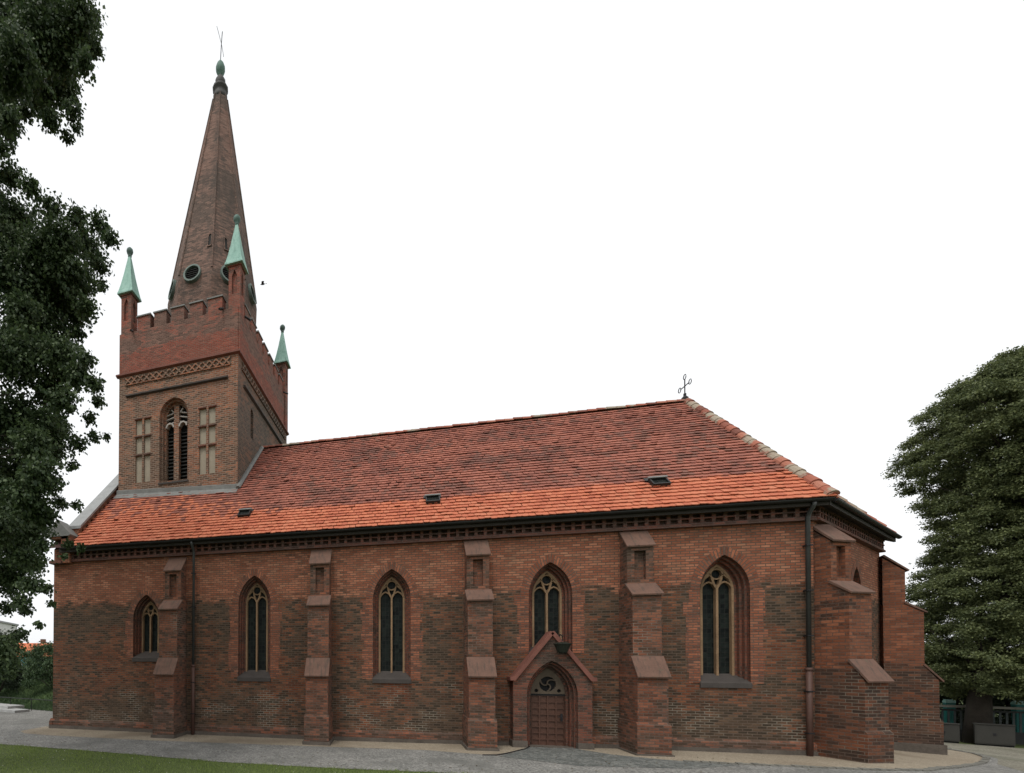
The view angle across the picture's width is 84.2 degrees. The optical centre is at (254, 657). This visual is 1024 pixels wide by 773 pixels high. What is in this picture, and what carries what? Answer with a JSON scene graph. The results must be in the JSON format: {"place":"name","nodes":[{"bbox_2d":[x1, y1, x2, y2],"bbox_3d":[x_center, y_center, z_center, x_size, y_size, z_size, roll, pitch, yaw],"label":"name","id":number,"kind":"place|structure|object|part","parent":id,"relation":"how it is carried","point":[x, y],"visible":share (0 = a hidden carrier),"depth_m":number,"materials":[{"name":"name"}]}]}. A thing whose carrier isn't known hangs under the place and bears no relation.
{"place":"outdoors","nodes":[
{"label":"outdoors","id":0,"kind":"place"},
{"bbox_2d":[0,668,52,709],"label":"grass bank","id":1,"kind":"structure","parent":0,"point":[20,687],"depth_m":33.57,"materials":[{"name":"green plant"}]},
{"bbox_2d":[0,645,25,691],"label":"bush","id":2,"kind":"object","parent":1,"relation":"on","point":[12,685],"visible":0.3,"depth_m":33.79,"materials":[{"name":"green plant"}]},
{"bbox_2d":[0,646,51,683],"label":"bush","id":3,"kind":"object","parent":1,"relation":"on","point":[38,663],"visible":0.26,"depth_m":36.30,"materials":[{"name":"green plant"}]},
{"bbox_2d":[18,640,52,689],"bbox_3d":[-13.832,0.534,33.590,4.223,3.427,4.050,0,-1,0],"label":"bush","id":4,"kind":"object","parent":1,"relation":"on","point":[37,649],"visible":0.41,"depth_m":32.67,"materials":[{"name":"green plant"}]},
{"bbox_2d":[0,744,488,772],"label":"grass","id":5,"kind":"structure","parent":0,"point":[25,747],"depth_m":13.48,"materials":[{"name":"green plant"}]},
{"bbox_2d":[0,709,1023,772],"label":"gravel path","id":6,"kind":"structure","parent":0,"point":[14,724],"depth_m":14.63,"materials":[{"name":"grey gravel"}]},
{"bbox_2d":[0,703,29,712],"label":"stone steps","id":7,"kind":"structure","parent":6,"relation":"on","point":[12,708],"depth_m":28.15,"materials":[{"name":"grey stone"}]},
{"bbox_2d":[0,677,52,710],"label":"ground cover","id":8,"kind":"object","parent":6,"relation":"on","point":[43,704],"visible":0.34,"depth_m":32.50,"materials":[{"name":"green plant"}]},
{"bbox_2d":[21,726,522,755],"bbox_3d":[-0.331,2.920,17.841,18.650,0.098,2.420,0,-1,15],"label":"sand strip","id":9,"kind":"object","parent":6,"relation":"on","point":[457,748],"visible":0.7,"depth_m":17.68,"materials":[{"name":"beige sand"}]},
{"bbox_2d":[7,732,809,772],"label":"fallen leaves","id":10,"kind":"object","parent":6,"relation":"on","point":[333,760],"visible":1,"depth_m":14.11,"materials":[{"name":"brown plant"}]},
{"bbox_2d":[482,746,529,754],"bbox_3d":[7.901,2.871,15.286,2.687,0.058,0.306,1,-1,-34],"label":"edging strip","id":11,"kind":"object","parent":6,"relation":"on","point":[507,752],"visible":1,"depth_m":14.87,"materials":[{"name":"grey stone"}]},
{"bbox_2d":[501,747,735,768],"bbox_3d":[9.955,2.844,13.909,3.382,0.078,5.074,1,-1,-43],"label":"setts apron","id":12,"kind":"object","parent":6,"relation":"on","point":[574,756],"visible":0.99,"depth_m":13.82,"materials":[{"name":"stone"}]},
{"bbox_2d":[581,748,981,768],"bbox_3d":[18.509,3.123,15.895,16.316,0.521,5.630,0,-1,-17],"label":"sand border","id":13,"kind":"object","parent":6,"relation":"on","point":[906,759],"visible":0.51,"depth_m":14.06,"materials":[{"name":"beige sand"}]},
{"bbox_2d":[683,748,990,770],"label":"kerb","id":14,"kind":"structure","parent":6,"relation":"on","point":[985,759],"depth_m":12.88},
{"bbox_2d":[0,700,1023,772],"bbox_3d":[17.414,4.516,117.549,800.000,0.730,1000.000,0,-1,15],"label":"lawn","id":15,"kind":"structure","parent":0,"point":[112,766],"depth_m":13.41,"materials":[{"name":"plant"}]},
{"bbox_2d":[0,621,18,634],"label":"apartment block","id":16,"kind":"structure","parent":15,"relation":"on","point":[6,625],"depth_m":101.01,"materials":[{"name":"metal"}]},
{"bbox_2d":[3,697,52,710],"bbox_3d":[-14.536,2.772,29.583,16.442,0.779,0.044,0,-1,32],"label":"railing","id":17,"kind":"object","parent":15,"relation":"on","point":[26,698],"visible":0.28,"depth_m":28.49,"materials":[{"name":"black metal"}]},
{"bbox_2d":[19,639,49,667],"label":"house","id":18,"kind":"structure","parent":15,"relation":"on","point":[41,640],"depth_m":84.85,"materials":[{"name":"orange tile"}]},
{"bbox_2d":[0,0,123,680],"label":"linden tree","id":19,"kind":"object","parent":15,"relation":"on","point":[50,50],"visible":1,"depth_m":10.58,"materials":[{"name":"green plant"}]},
{"bbox_2d":[49,28,947,762],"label":"brick church","id":20,"kind":"structure","parent":15,"relation":"on","point":[685,572],"depth_m":17.71,"materials":[{"name":"brick"}]},
{"bbox_2d":[124,588,161,661],"bbox_3d":[-4.279,-1.302,20.135,1.977,2.955,0.550,0,-1,15],"label":"window","id":21,"kind":"structure","parent":20,"relation":"in","point":[142,630],"depth_m":20.19,"materials":[{"name":"brick"}]},
{"bbox_2d":[158,398,187,484],"bbox_3d":[-3.648,-9.975,23.158,1.520,3.960,0.650,0,-1,19],"label":"belfry window","id":22,"kind":"structure","parent":20,"relation":"in","point":[173,436],"depth_m":23.28,"materials":[{"name":"wood"}]},
{"bbox_2d":[228,568,281,681],"bbox_3d":[0.064,-1.225,18.967,2.086,4.266,0.550,0,-1,15],"label":"window","id":23,"kind":"structure","parent":20,"relation":"in","point":[254,637],"depth_m":19.00,"materials":[{"name":"brick"}]},
{"bbox_2d":[361,561,422,683],"bbox_3d":[4.857,-1.230,17.680,2.125,4.285,0.550,0,-1,15],"label":"window","id":24,"kind":"structure","parent":20,"relation":"in","point":[391,634],"depth_m":17.69,"materials":[{"name":"brick"}]},
{"bbox_2d":[514,554,586,653],"bbox_3d":[9.650,-1.677,16.399,2.091,3.386,0.550,0,-1,15],"label":"window","id":25,"kind":"structure","parent":20,"relation":"in","point":[546,602],"depth_m":16.38,"materials":[{"name":"brick"}]},
{"bbox_2d":[553,634,571,652],"bbox_3d":[9.544,-0.426,15.489,0.500,0.611,0.659,0,-1,15],"label":"wall lamp","id":26,"kind":"object","parent":20,"relation":"attached to","point":[562,647],"visible":1,"depth_m":15.27,"materials":[{"name":"black metal"}]},
{"bbox_2d":[683,546,767,687],"bbox_3d":[14.178,-1.219,15.177,2.104,4.276,0.550,0,-1,15],"label":"window","id":27,"kind":"structure","parent":20,"relation":"in","point":[724,613],"depth_m":15.15,"materials":[{"name":"brick"}]},
{"bbox_2d":[851,559,862,585],"bbox_3d":[20.184,-1.236,16.973,1.760,4.166,0.472,1,-1,-30],"label":"window","id":28,"kind":"structure","parent":20,"relation":"in","point":[854,573],"depth_m":16.95,"materials":[{"name":"brick"}]},
{"bbox_2d":[880,344,1023,743],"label":"hornbeam tree","id":29,"kind":"object","parent":15,"relation":"on","point":[978,656],"visible":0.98,"depth_m":21.36,"materials":[{"name":"green plant"}]},
{"bbox_2d":[944,723,960,742],"bbox_3d":[30.292,3.403,21.891,0.380,1.035,0.840,1,-1,-41],"label":"utility cabinet","id":30,"kind":"object","parent":15,"relation":"on","point":[951,732],"visible":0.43,"depth_m":21.64,"materials":[{"name":"black metal"}]},
{"bbox_3d":[30.167,3.293,21.784,0.011,0.650,0.740,1,-1,-41],"label":"door","id":31,"kind":"part","parent":30,"relation":"part of","materials":[{"name":"grey metal"}]},
{"bbox_2d":[938,664,1023,724],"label":"hedge","id":32,"kind":"object","parent":15,"relation":"on","point":[1005,701],"visible":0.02,"depth_m":23.85,"materials":[{"name":"green plant"}]},
{"bbox_2d":[940,705,1023,744],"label":"boundary fence","id":33,"kind":"object","parent":15,"relation":"on","point":[1019,737],"visible":0.24,"depth_m":21.60,"materials":[{"name":"metal"}]},
{"bbox_2d":[944,742,1023,770],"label":"lane","id":34,"kind":"structure","parent":15,"relation":"on","point":[1010,757],"depth_m":19.13,"materials":[{"name":"grey asphalt"}]},
{"bbox_2d":[972,722,1015,747],"bbox_3d":[31.002,3.353,20.873,0.380,1.115,0.990,1,-1,-41],"label":"utility cabinet","id":35,"kind":"object","parent":15,"relation":"on","point":[991,734],"visible":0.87,"depth_m":20.77,"materials":[{"name":"black metal"}]},
{"bbox_3d":[30.877,3.243,20.765,0.011,0.730,0.890,1,-1,-41],"label":"door","id":36,"kind":"part","parent":35,"relation":"part of","materials":[{"name":"grey metal"}]},
{"bbox_2d":[0,0,1023,642],"label":"sky","id":37,"kind":"structure","parent":0,"point":[808,213],"materials":[{"name":"white"}]},
{"bbox_2d":[942,699,955,722],"bbox_3d":[32.797,2.868,23.504,0.294,1.766,0.336,0,-1,35],"label":"window","id":38,"kind":"structure","parent":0,"point":[948,702],"depth_m":23.42,"materials":[{"name":"teal glass"}]},
{"bbox_2d":[1010,701,1023,732],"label":"window","id":39,"kind":"structure","parent":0,"point":[1013,704],"depth_m":22.48,"materials":[{"name":"teal glass"}]}
]}

